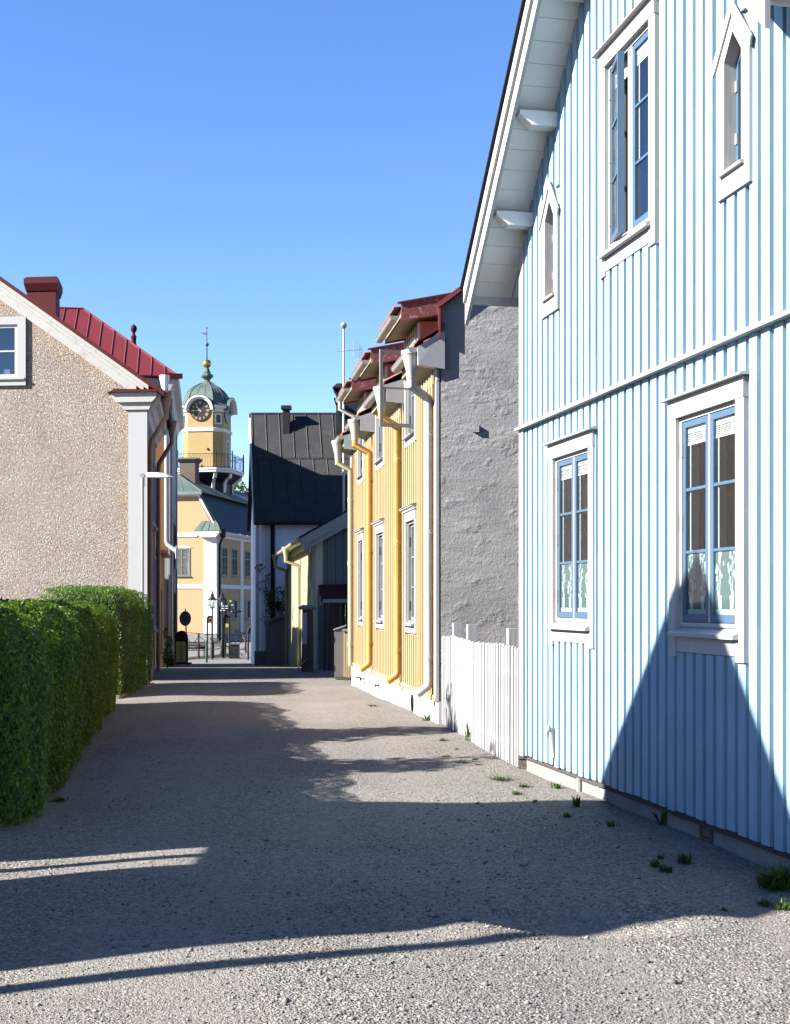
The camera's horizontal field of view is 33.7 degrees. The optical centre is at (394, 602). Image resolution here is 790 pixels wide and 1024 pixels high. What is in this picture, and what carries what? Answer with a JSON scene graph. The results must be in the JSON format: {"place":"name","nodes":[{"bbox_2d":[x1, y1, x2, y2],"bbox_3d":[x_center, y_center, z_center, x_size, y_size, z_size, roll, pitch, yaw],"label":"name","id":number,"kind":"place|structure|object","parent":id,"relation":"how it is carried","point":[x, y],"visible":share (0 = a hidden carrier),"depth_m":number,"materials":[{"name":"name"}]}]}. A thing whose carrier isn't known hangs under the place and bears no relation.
{"place":"outdoors","nodes":[
{"label":"outdoors","id":0,"kind":"place"},
{"bbox_2d":[174,640,265,665],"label":"square paving","id":1,"kind":"structure","parent":0,"point":[222,662],"depth_m":66.66,"materials":[{"name":"grey stone"}]},
{"bbox_2d":[175,630,191,663],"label":"sandwich board","id":2,"kind":"object","parent":1,"relation":"on","point":[181,649],"visible":0.94,"depth_m":54.92,"materials":[{"name":"black paint"}]},
{"bbox_2d":[179,609,190,632],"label":"round road sign","id":3,"kind":"object","parent":1,"relation":"on","point":[185,618],"visible":0.94,"depth_m":57.47,"materials":[{"name":"black metal"}]},
{"bbox_2d":[188,642,204,656],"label":"park bench","id":4,"kind":"object","parent":1,"relation":"on","point":[196,644],"visible":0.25,"depth_m":70.53,"materials":[{"name":"black paint"}]},
{"bbox_2d":[205,641,207,662],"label":"bollard","id":5,"kind":"object","parent":1,"relation":"on","point":[206,651],"visible":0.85,"depth_m":61.97,"materials":[{"name":"metal"}]},
{"bbox_2d":[188,654,227,659],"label":"planted strip","id":6,"kind":"object","parent":1,"relation":"on","point":[201,657],"depth_m":71.40,"materials":[{"name":"green plant"}]},
{"bbox_2d":[178,327,250,642],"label":"town hall","id":7,"kind":"structure","parent":1,"relation":"on","point":[212,515],"depth_m":89.81,"materials":[{"name":"paint"}]},
{"bbox_2d":[178,548,190,576],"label":"window","id":8,"kind":"structure","parent":7,"relation":"in","point":[183,553],"depth_m":86.46,"materials":[{"name":"white glass"}]},
{"bbox_2d":[222,600,226,616],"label":"window","id":9,"kind":"structure","parent":7,"relation":"in","point":[224,602],"depth_m":88.01,"materials":[{"name":"grey glass"}]},
{"bbox_2d":[222,547,228,576],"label":"window","id":10,"kind":"structure","parent":7,"relation":"in","point":[224,550],"depth_m":87.78,"materials":[{"name":"grey glass"}]},
{"bbox_2d":[232,549,237,576],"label":"window","id":11,"kind":"structure","parent":7,"relation":"in","point":[234,551],"depth_m":90.10,"materials":[{"name":"grey glass"}]},
{"bbox_2d":[232,600,237,619],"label":"window","id":12,"kind":"structure","parent":7,"relation":"in","point":[234,608],"depth_m":90.30,"materials":[{"name":"grey glass"}]},
{"bbox_2d":[245,600,249,619],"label":"window","id":13,"kind":"structure","parent":7,"relation":"in","point":[247,602],"depth_m":93.49,"materials":[{"name":"grey glass"}]},
{"bbox_2d":[245,550,250,577],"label":"window","id":14,"kind":"structure","parent":7,"relation":"in","point":[247,553],"depth_m":93.23,"materials":[{"name":"grey glass"}]},
{"bbox_2d":[187,632,246,658],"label":"chain fence","id":15,"kind":"object","parent":1,"relation":"on","point":[199,645],"visible":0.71,"depth_m":70.94,"materials":[{"name":"black metal"}]},
{"bbox_2d":[210,638,227,653],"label":"park bench","id":16,"kind":"object","parent":1,"relation":"on","point":[218,640],"visible":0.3,"depth_m":74.22,"materials":[{"name":"black paint"}]},
{"bbox_2d":[219,600,241,615],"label":"direction signpost","id":17,"kind":"object","parent":1,"relation":"on","point":[224,607],"visible":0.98,"depth_m":70.54,"materials":[{"name":"white metal"}]},
{"bbox_2d":[230,643,239,658],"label":"litter bin","id":18,"kind":"object","parent":1,"relation":"on","point":[234,650],"visible":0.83,"depth_m":69.80,"materials":[{"name":"grey metal"}]},
{"bbox_2d":[234,629,250,642],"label":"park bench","id":19,"kind":"object","parent":1,"relation":"on","point":[236,631],"visible":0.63,"depth_m":84.94,"materials":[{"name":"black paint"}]},
{"bbox_2d":[247,626,250,659],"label":"hooped sign","id":20,"kind":"object","parent":1,"relation":"on","point":[249,630],"visible":0.35,"depth_m":67.46,"materials":[{"name":"grey metal"}]},
{"bbox_2d":[247,383,356,664],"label":"black roofed house","id":21,"kind":"structure","parent":1,"relation":"on","point":[295,484],"depth_m":53.54,"materials":[{"name":"white paint"}]},
{"bbox_2d":[334,398,345,420],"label":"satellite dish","id":22,"kind":"object","parent":21,"relation":"attached to","point":[336,404],"visible":0.17,"depth_m":53.50,"materials":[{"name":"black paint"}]},
{"bbox_2d":[340,322,346,511],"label":"flagpole","id":23,"kind":"object","parent":1,"relation":"on","point":[343,325],"visible":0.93,"depth_m":50.37,"materials":[{"name":"metal"}]},
{"bbox_2d":[0,0,521,534],"label":"sky","id":24,"kind":"structure","parent":0,"point":[267,176],"materials":[{"name":"blue"}]},
{"bbox_2d":[0,656,789,1023],"bbox_3d":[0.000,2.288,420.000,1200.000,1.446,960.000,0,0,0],"label":"ground","id":25,"kind":"structure","parent":0,"point":[292,712],"depth_m":7.46,"materials":[{"name":"grey gravel"}]},
{"bbox_2d":[45,795,68,801],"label":"grass tuft","id":26,"kind":"object","parent":25,"relation":"on","point":[57,799],"visible":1,"depth_m":10.61,"materials":[{"name":"green plant"}]},
{"bbox_2d":[0,597,119,826],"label":"hedge","id":27,"kind":"object","parent":25,"relation":"on","point":[59,663],"visible":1,"depth_m":10.65,"materials":[{"name":"green plant"}]},
{"bbox_2d":[0,276,176,679],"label":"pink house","id":28,"kind":"structure","parent":25,"relation":"on","point":[86,424],"depth_m":29.19,"materials":[{"name":"paint"}]},
{"bbox_2d":[0,316,25,385],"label":"window","id":29,"kind":"structure","parent":28,"relation":"in","point":[12,329],"depth_m":29.27,"materials":[{"name":"white paint"}]},
{"bbox_2d":[153,554,157,632],"bbox_3d":[-6.093,-0.220,33.152,0.097,1.960,1.224,0,0,-8],"label":"window","id":30,"kind":"structure","parent":28,"relation":"in","point":[154,556],"depth_m":32.61,"materials":[{"name":"blue paint"}]},
{"bbox_2d":[153,459,157,530],"bbox_3d":[-6.093,-2.720,33.152,0.097,1.760,1.224,0,0,-8],"label":"window","id":31,"kind":"structure","parent":28,"relation":"in","point":[155,528],"depth_m":32.61,"materials":[{"name":"brown paint"}]},
{"bbox_2d":[37,584,154,696],"bbox_3d":[-5.783,0.693,25.196,1.973,2.067,4.890,0,0,-5],"label":"hedge","id":32,"kind":"object","parent":25,"relation":"on","point":[129,612],"visible":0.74,"depth_m":23.76,"materials":[{"name":"green plant"}]},
{"bbox_2d":[60,307,184,665],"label":"hipped house","id":33,"kind":"structure","parent":25,"relation":"on","point":[131,354],"depth_m":45.96,"materials":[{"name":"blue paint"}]},
{"bbox_2d":[174,593,174,641],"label":"window","id":34,"kind":"structure","parent":33,"relation":"in","point":[174,593],"depth_m":52.63,"materials":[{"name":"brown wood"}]},
{"bbox_2d":[174,523,174,567],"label":"window","id":35,"kind":"structure","parent":33,"relation":"in","point":[174,523],"depth_m":52.63,"materials":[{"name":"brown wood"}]},
{"bbox_2d":[175,593,175,640],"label":"window","id":36,"kind":"structure","parent":33,"relation":"in","point":[175,593],"depth_m":54.81,"materials":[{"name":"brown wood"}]},
{"bbox_2d":[175,545,193,568],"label":"wall street lamp","id":37,"kind":"object","parent":33,"relation":"attached to","point":[182,546],"visible":1,"depth_m":44.46,"materials":[{"name":"metal"}]},
{"bbox_2d":[115,683,153,698],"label":"kerb stones","id":38,"kind":"object","parent":25,"relation":"on","point":[125,694],"visible":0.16,"depth_m":23.69,"materials":[{"name":"stone"}]},
{"bbox_2d":[140,472,172,598],"bbox_3d":[-5.250,-0.534,28.750,0.739,4.675,0.229,0,0,0],"label":"wall street lamp","id":39,"kind":"object","parent":25,"relation":"on","point":[152,475],"visible":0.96,"depth_m":28.72,"materials":[{"name":"metal"}]},
{"bbox_2d":[161,549,170,666],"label":"ochre lean to","id":40,"kind":"object","parent":25,"relation":"on","point":[164,553],"visible":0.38,"depth_m":42.59,"materials":[{"name":"paint"}]},
{"bbox_2d":[161,590,161,652],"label":"window","id":41,"kind":"structure","parent":40,"relation":"in","point":[161,590],"depth_m":40.98,"materials":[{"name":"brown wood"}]},
{"bbox_2d":[161,627,176,667],"bbox_3d":[-6.656,1.372,38.450,0.351,1.328,0.502,0,0,40],"label":"doorstep shrub","id":42,"kind":"object","parent":25,"relation":"on","point":[169,660],"visible":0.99,"depth_m":38.38,"materials":[{"name":"green plant"}]},
{"bbox_2d":[206,615,212,658],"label":"arched sign","id":43,"kind":"object","parent":25,"relation":"on","point":[209,619],"visible":0.98,"depth_m":68.97,"materials":[{"name":"black metal"}]},
{"bbox_2d":[208,591,216,657],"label":"street lantern","id":44,"kind":"object","parent":25,"relation":"on","point":[212,597],"visible":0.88,"depth_m":69.95,"materials":[{"name":"black paint"}]},
{"bbox_2d":[218,591,226,656],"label":"street lantern","id":45,"kind":"object","parent":25,"relation":"on","point":[222,597],"visible":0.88,"depth_m":71.16,"materials":[{"name":"black paint"}]},
{"bbox_2d":[223,615,229,657],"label":"arched sign","id":46,"kind":"object","parent":25,"relation":"on","point":[226,618],"visible":0.93,"depth_m":70.17,"materials":[{"name":"black metal"}]},
{"bbox_2d":[234,481,247,535],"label":"broadleaf tree","id":47,"kind":"object","parent":25,"relation":"on","point":[241,487],"visible":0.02,"depth_m":115.39,"materials":[{"name":"green plant"}]},
{"bbox_2d":[264,614,284,665],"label":"garden wall","id":48,"kind":"structure","parent":25,"relation":"on","point":[275,642],"depth_m":49.53,"materials":[{"name":"grey stone"}]},
{"bbox_2d":[255,563,284,622],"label":"climbing shrub","id":49,"kind":"object","parent":48,"relation":"attached to","point":[278,606],"visible":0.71,"depth_m":50.58,"materials":[{"name":"green plant"}]},
{"bbox_2d":[298,605,315,671],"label":"gate pillar","id":50,"kind":"structure","parent":25,"relation":"on","point":[307,653],"depth_m":33.46,"materials":[{"name":"grey concrete"}]},
{"bbox_2d":[272,510,347,668],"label":"cream house","id":51,"kind":"structure","parent":25,"relation":"on","point":[315,557],"depth_m":36.73,"materials":[{"name":"wood"}]},
{"bbox_2d":[310,547,311,587],"bbox_3d":[-2.409,-1.000,37.507,0.049,1.140,0.550,0,0,-8],"label":"window","id":52,"kind":"structure","parent":51,"relation":"in","point":[311,547],"depth_m":37.44,"materials":[{"name":"grey glass"}]},
{"bbox_2d":[318,584,347,670],"bbox_3d":[-1.553,0.699,34.900,1.101,2.401,1.400,0,0,0],"label":"porch","id":53,"kind":"object","parent":25,"relation":"on","point":[332,606],"visible":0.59,"depth_m":35.03,"materials":[{"name":"black wood"}]},
{"bbox_2d":[337,603,347,631],"bbox_3d":[-1.437,0.415,35.455,0.300,0.870,0.070,0,0,0],"label":"window","id":54,"kind":"structure","parent":53,"relation":"in","point":[346,604],"depth_m":35.42,"materials":[{"name":"wood"}]},
{"bbox_2d":[333,625,346,678],"bbox_3d":[-1.249,1.115,29.650,0.285,1.215,0.560,0,0,0],"label":"utility cabinet","id":55,"kind":"object","parent":25,"relation":"on","point":[338,652],"visible":0.91,"depth_m":29.39,"materials":[{"name":"metal"}]},
{"bbox_2d":[342,629,351,680],"bbox_3d":[-1.041,1.195,29.255,0.270,1.190,0.590,0,0,0],"label":"slatted bin shelter","id":56,"kind":"object","parent":25,"relation":"on","point":[347,670],"visible":0.55,"depth_m":29.00,"materials":[{"name":"wood"}]},
{"bbox_2d":[418,713,430,720],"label":"dandelion","id":57,"kind":"object","parent":25,"relation":"on","point":[427,718],"visible":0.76,"depth_m":17.70,"materials":[{"name":"green plant"}]},
{"bbox_2d":[331,287,518,723],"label":"yellow house","id":58,"kind":"structure","parent":25,"relation":"on","point":[429,444],"depth_m":17.31,"materials":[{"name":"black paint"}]},
{"bbox_2d":[338,344,361,361],"bbox_3d":[-0.938,-4.985,27.152,0.523,0.948,0.104,0,0,-18],"label":"tv antenna","id":59,"kind":"object","parent":58,"relation":"attached to","point":[358,349],"visible":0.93,"depth_m":27.19,"materials":[{"name":"metal"}]},
{"bbox_2d":[353,527,363,625],"bbox_3d":[-0.616,-0.499,25.450,0.290,1.898,1.120,0,0,-8],"label":"window","id":60,"kind":"structure","parent":58,"relation":"in","point":[359,532],"depth_m":25.78,"materials":[{"name":"wood"}]},
{"bbox_2d":[371,517,384,628],"bbox_3d":[-0.209,-0.499,22.644,0.290,1.898,1.250,0,0,-8],"label":"window","id":61,"kind":"structure","parent":58,"relation":"in","point":[378,524],"depth_m":23.04,"materials":[{"name":"wood"}]},
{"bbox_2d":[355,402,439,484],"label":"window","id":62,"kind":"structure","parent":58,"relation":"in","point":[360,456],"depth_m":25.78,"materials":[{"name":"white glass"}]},
{"bbox_2d":[373,376,439,474],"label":"window","id":63,"kind":"structure","parent":58,"relation":"in","point":[379,431],"depth_m":23.04,"materials":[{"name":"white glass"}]},
{"bbox_2d":[379,335,439,452],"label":"window","id":64,"kind":"structure","parent":58,"relation":"in","point":[410,399],"depth_m":18.81,"materials":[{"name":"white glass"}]},
{"bbox_2d":[398,502,439,636],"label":"window","id":65,"kind":"structure","parent":58,"relation":"in","point":[409,511],"depth_m":19.61,"materials":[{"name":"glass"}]},
{"bbox_2d":[463,722,471,740],"bbox_3d":[0.900,1.459,14.890,0.326,0.250,0.326,0,0,-39],"label":"grass tuft","id":66,"kind":"object","parent":25,"relation":"on","point":[467,736],"visible":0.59,"depth_m":14.89,"materials":[{"name":"green plant"}]},
{"bbox_2d":[442,623,518,766],"bbox_3d":[0.956,0.930,14.758,0.188,1.340,4.539,0,0,-7],"label":"picket fence","id":67,"kind":"object","parent":25,"relation":"on","point":[480,689],"visible":0.99,"depth_m":14.00,"materials":[{"name":"white wood"}]},
{"bbox_2d":[487,774,519,780],"bbox_3d":[0.985,1.589,11.757,0.350,0.049,0.323,0,0,0],"label":"grass tuft","id":68,"kind":"object","parent":25,"relation":"on","point":[503,778],"visible":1,"depth_m":11.77,"materials":[{"name":"green plant"}]},
{"bbox_2d":[511,790,523,794],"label":"grass tuft","id":69,"kind":"object","parent":25,"relation":"on","point":[515,792],"visible":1,"depth_m":10.84,"materials":[{"name":"green plant"}]},
{"bbox_2d":[513,782,533,787],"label":"grass tuft","id":70,"kind":"object","parent":25,"relation":"on","point":[523,786],"visible":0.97,"depth_m":11.32,"materials":[{"name":"green plant"}]},
{"bbox_2d":[551,782,561,788],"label":"grass tuft","id":71,"kind":"object","parent":25,"relation":"on","point":[557,786],"visible":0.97,"depth_m":11.17,"materials":[{"name":"green plant"}]},
{"bbox_2d":[563,812,574,817],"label":"grass tuft","id":72,"kind":"object","parent":25,"relation":"on","point":[566,815],"visible":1,"depth_m":9.65,"materials":[{"name":"green plant"}]},
{"bbox_2d":[571,794,583,806],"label":"grass tuft","id":73,"kind":"object","parent":25,"relation":"on","point":[576,802],"visible":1,"depth_m":10.09,"materials":[{"name":"green plant"}]},
{"bbox_2d":[606,820,621,826],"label":"grass tuft","id":74,"kind":"object","parent":25,"relation":"on","point":[611,824],"visible":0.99,"depth_m":9.27,"materials":[{"name":"green plant"}]},
{"bbox_2d":[460,0,789,872],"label":"blue house","id":75,"kind":"structure","parent":25,"relation":"on","point":[628,252],"depth_m":9.35,"materials":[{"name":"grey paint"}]},
{"bbox_2d":[538,178,559,318],"bbox_3d":[1.429,-3.150,11.535,0.195,1.200,0.530,0,0,-12],"label":"window","id":76,"kind":"structure","parent":75,"relation":"in","point":[549,219],"depth_m":11.58,"materials":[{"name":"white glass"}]},
{"bbox_2d":[541,425,597,648],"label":"window","id":77,"kind":"structure","parent":75,"relation":"in","point":[571,457],"depth_m":11.05,"materials":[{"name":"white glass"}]},
{"bbox_2d":[591,0,658,279],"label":"window","id":78,"kind":"structure","parent":75,"relation":"in","point":[628,59],"depth_m":9.81,"materials":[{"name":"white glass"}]},
{"bbox_2d":[659,369,749,662],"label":"window","id":79,"kind":"structure","parent":75,"relation":"in","point":[709,422],"depth_m":8.52,"materials":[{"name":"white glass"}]},
{"bbox_2d":[711,0,752,202],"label":"window","id":80,"kind":"structure","parent":75,"relation":"in","point":[732,66],"depth_m":8.19,"materials":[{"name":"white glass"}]},
{"bbox_2d":[648,858,665,866],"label":"grass tuft","id":81,"kind":"object","parent":25,"relation":"on","point":[654,863],"visible":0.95,"depth_m":7.91,"materials":[{"name":"green plant"}]},
{"bbox_2d":[650,811,666,824],"bbox_3d":[1.895,1.506,9.271,0.187,0.168,0.120,0,0,21],"label":"dandelion","id":82,"kind":"object","parent":25,"relation":"on","point":[663,818],"visible":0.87,"depth_m":9.26,"materials":[{"name":"green plant"}]},
{"bbox_2d":[657,863,674,872],"bbox_3d":[1.615,1.581,7.756,0.141,0.063,0.129,0,0,24],"label":"grass tuft","id":83,"kind":"object","parent":25,"relation":"on","point":[664,869],"visible":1,"depth_m":7.75,"materials":[{"name":"green plant"}]},
{"bbox_2d":[677,851,696,864],"bbox_3d":[1.787,1.560,7.959,0.144,0.091,0.133,0,0,0],"label":"grass tuft","id":84,"kind":"object","parent":25,"relation":"on","point":[683,859],"visible":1,"depth_m":7.95,"materials":[{"name":"green plant"}]},
{"bbox_2d":[753,897,774,907],"bbox_3d":[1.960,1.597,6.934,0.143,0.050,0.158,0,0,15],"label":"grass tuft","id":85,"kind":"object","parent":25,"relation":"on","point":[763,902],"visible":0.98,"depth_m":6.95,"materials":[{"name":"green plant"}]},
{"bbox_2d":[747,860,789,892],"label":"grass tuft","id":86,"kind":"object","parent":25,"relation":"on","point":[781,875],"visible":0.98,"depth_m":7.26,"materials":[{"name":"green plant"}]},
{"bbox_2d":[751,868,789,890],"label":"dandelion","id":87,"kind":"object","parent":25,"relation":"on","point":[761,882],"visible":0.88,"depth_m":7.30,"materials":[{"name":"green plant"}]},
{"bbox_2d":[768,895,789,910],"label":"grass tuft","id":88,"kind":"object","parent":25,"relation":"on","point":[784,906],"visible":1,"depth_m":6.83,"materials":[{"name":"green plant"}]}
]}

